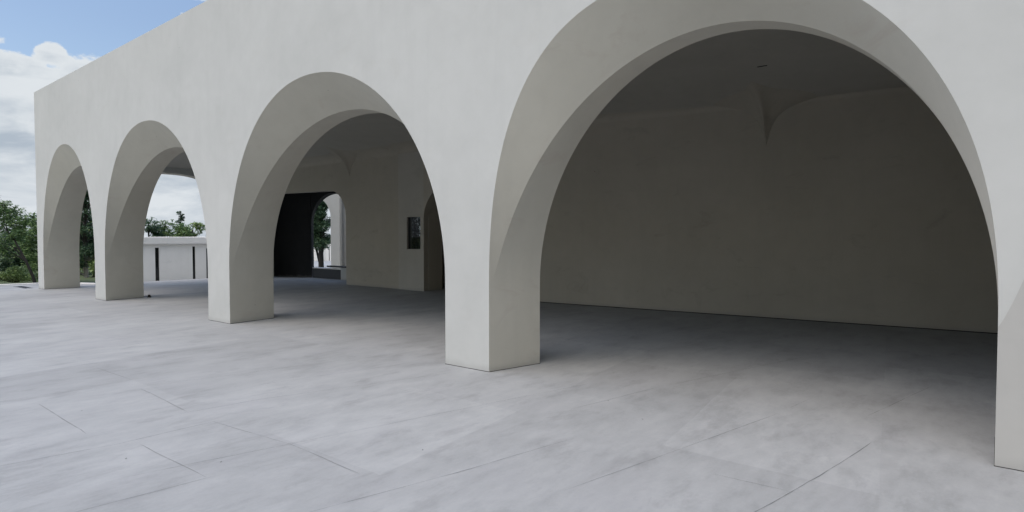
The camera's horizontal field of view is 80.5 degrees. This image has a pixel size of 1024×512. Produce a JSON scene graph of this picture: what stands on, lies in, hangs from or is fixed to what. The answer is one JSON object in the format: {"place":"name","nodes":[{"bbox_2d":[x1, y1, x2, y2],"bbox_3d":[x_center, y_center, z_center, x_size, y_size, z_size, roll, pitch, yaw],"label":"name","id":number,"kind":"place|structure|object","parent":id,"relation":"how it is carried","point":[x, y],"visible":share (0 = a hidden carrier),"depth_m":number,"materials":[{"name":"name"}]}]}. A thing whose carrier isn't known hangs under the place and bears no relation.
{"place":"outdoors","nodes":[
{"label":"outdoors","id":0,"kind":"place"},
{"bbox_2d":[0,282,38,283],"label":"grass bank","id":1,"kind":"structure","parent":0,"point":[15,283],"depth_m":39.01,"materials":[{"name":"green plant"}]},
{"bbox_2d":[0,200,36,282],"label":"tree","id":2,"kind":"object","parent":1,"relation":"on","point":[7,220],"visible":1,"depth_m":34.39,"materials":[{"name":"green plant"}]},
{"bbox_2d":[0,263,37,282],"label":"shrub","id":3,"kind":"object","parent":1,"relation":"on","point":[13,277],"visible":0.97,"depth_m":35.08,"materials":[{"name":"green plant"}]},
{"bbox_2d":[0,238,330,282],"bbox_3d":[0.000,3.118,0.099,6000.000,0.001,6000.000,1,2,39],"label":"ground","id":4,"kind":"structure","parent":0,"point":[90,279],"depth_m":45.28,"materials":[{"name":"green plant"}]},
{"bbox_2d":[0,228,37,273],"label":"tree","id":5,"kind":"object","parent":4,"relation":"on","point":[4,266],"visible":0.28,"depth_m":48.37,"materials":[{"name":"green plant"}]},
{"bbox_2d":[6,211,79,281],"bbox_3d":[-31.859,-0.692,40.913,6.074,5.140,3.581,0,2,12],"label":"tree","id":6,"kind":"object","parent":4,"relation":"on","point":[30,254],"visible":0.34,"depth_m":40.48,"materials":[{"name":"green plant"}]},
{"bbox_2d":[79,189,94,277],"bbox_3d":[-28.319,-2.807,39.917,5.795,8.521,3.919,1,2,39],"label":"tree","id":7,"kind":"object","parent":4,"relation":"on","point":[86,252],"visible":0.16,"depth_m":39.73,"materials":[{"name":"green plant"}]},
{"bbox_2d":[80,222,94,276],"bbox_3d":[-32.702,-0.633,46.843,4.252,5.296,3.180,0,2,15],"label":"tree","id":8,"kind":"object","parent":4,"relation":"on","point":[92,267],"visible":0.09,"depth_m":46.26,"materials":[{"name":"green plant"}]},
{"bbox_2d":[144,217,164,236],"bbox_3d":[-32.490,-1.025,54.046,3.070,4.924,2.567,0,2,6],"label":"tree","id":9,"kind":"object","parent":4,"relation":"on","point":[154,229],"visible":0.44,"depth_m":53.83,"materials":[{"name":"green plant"}]},
{"bbox_2d":[151,219,176,236],"bbox_3d":[-32.847,-1.065,56.813,2.859,4.824,2.474,0,2,9],"label":"tree","id":10,"kind":"object","parent":4,"relation":"on","point":[168,233],"visible":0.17,"depth_m":56.52,"materials":[{"name":"green plant"}]},
{"bbox_2d":[143,237,207,280],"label":"pavilion","id":11,"kind":"structure","parent":4,"relation":"on","point":[173,258],"depth_m":39.41,"materials":[{"name":"white paint"}]},
{"bbox_2d":[155,248,158,280],"bbox_3d":[-22.842,0.546,38.905,0.222,2.158,0.060,-2,2,-40],"label":"slit window","id":12,"kind":"structure","parent":11,"relation":"in","point":[156,249],"depth_m":38.90,"materials":[{"name":"glass"}]},
{"bbox_2d":[192,246,194,278],"bbox_3d":[-21.202,0.458,40.272,0.166,2.188,0.060,-2,2,-40],"label":"slit window","id":13,"kind":"structure","parent":11,"relation":"in","point":[193,247],"depth_m":40.27,"materials":[{"name":"glass"}]},
{"bbox_2d":[206,248,207,277],"bbox_3d":[-20.268,0.508,41.054,0.060,2.058,0.948,2,3,50],"label":"door","id":14,"kind":"structure","parent":11,"relation":"in","point":[206,248],"depth_m":40.77,"materials":[{"name":"grey metal"}]},
{"bbox_2d":[174,211,185,229],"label":"conifer","id":15,"kind":"object","parent":4,"relation":"on","point":[180,218],"visible":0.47,"depth_m":59.84,"materials":[{"name":"green plant"}]},
{"bbox_2d":[170,222,194,236],"bbox_3d":[-29.481,-0.787,54.095,3.889,4.478,2.366,0,2,10],"label":"tree","id":16,"kind":"object","parent":4,"relation":"on","point":[180,230],"visible":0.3,"depth_m":53.74,"materials":[{"name":"green plant"}]},
{"bbox_2d":[171,221,205,236],"bbox_3d":[-30.053,-0.955,56.934,3.627,4.590,2.544,0,2,-8],"label":"tree","id":17,"kind":"object","parent":4,"relation":"on","point":[197,225],"visible":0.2,"depth_m":56.38,"materials":[{"name":"green plant"}]},
{"bbox_2d":[314,244,330,260],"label":"garden wall","id":18,"kind":"structure","parent":4,"relation":"on","point":[327,254],"depth_m":62.01,"materials":[{"name":"white paint"}]},
{"bbox_2d":[0,0,330,236],"label":"sky","id":19,"kind":"structure","parent":0,"point":[42,42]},
{"bbox_2d":[144,278,207,282],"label":"sloping pavement","id":20,"kind":"structure","parent":0,"point":[174,280],"depth_m":36.08,"materials":[{"name":"concrete"}]},
{"bbox_2d":[314,261,330,267],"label":"courtyard pavement","id":21,"kind":"structure","parent":0,"point":[326,263],"depth_m":55.08,"materials":[{"name":"concrete"}]},
{"bbox_2d":[314,201,330,266],"bbox_3d":[-14.770,-1.765,45.944,2.749,5.572,2.242,0,2,4],"label":"tree","id":22,"kind":"object","parent":21,"relation":"on","point":[322,241],"visible":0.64,"depth_m":45.64,"materials":[{"name":"green plant"}]},
{"bbox_2d":[323,194,345,267],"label":"arched wall","id":23,"kind":"structure","parent":21,"relation":"on","point":[335,204],"depth_m":41.00,"materials":[{"name":"paint"}]},
{"bbox_2d":[0,277,1023,511],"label":"plaza","id":24,"kind":"structure","parent":0,"point":[323,395],"depth_m":8.31,"materials":[{"name":"concrete"}]},
{"bbox_2d":[0,283,94,285],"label":"kerb","id":25,"kind":"structure","parent":24,"relation":"on","point":[34,283],"depth_m":30.45,"materials":[{"name":"white paint"}]},
{"bbox_2d":[34,0,1023,471],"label":"arcade building","id":26,"kind":"structure","parent":0,"point":[498,170],"depth_m":16.18,"materials":[{"name":"paint"}]},
{"bbox_2d":[408,217,420,248],"bbox_3d":[-4.322,-1.030,27.079,0.898,1.438,0.050,1,2,39],"label":"window","id":27,"kind":"structure","parent":26,"relation":"in","point":[413,222],"depth_m":27.14,"materials":[{"name":"glass"}]},
{"bbox_2d":[423,162,444,290],"bbox_3d":[-2.005,-2.030,26.128,8.000,7.200,2.970,1,2,39],"label":"doorway","id":28,"kind":"structure","parent":26,"relation":"in","point":[436,250],"depth_m":27.02,"materials":[{"name":"paint"}]}
]}

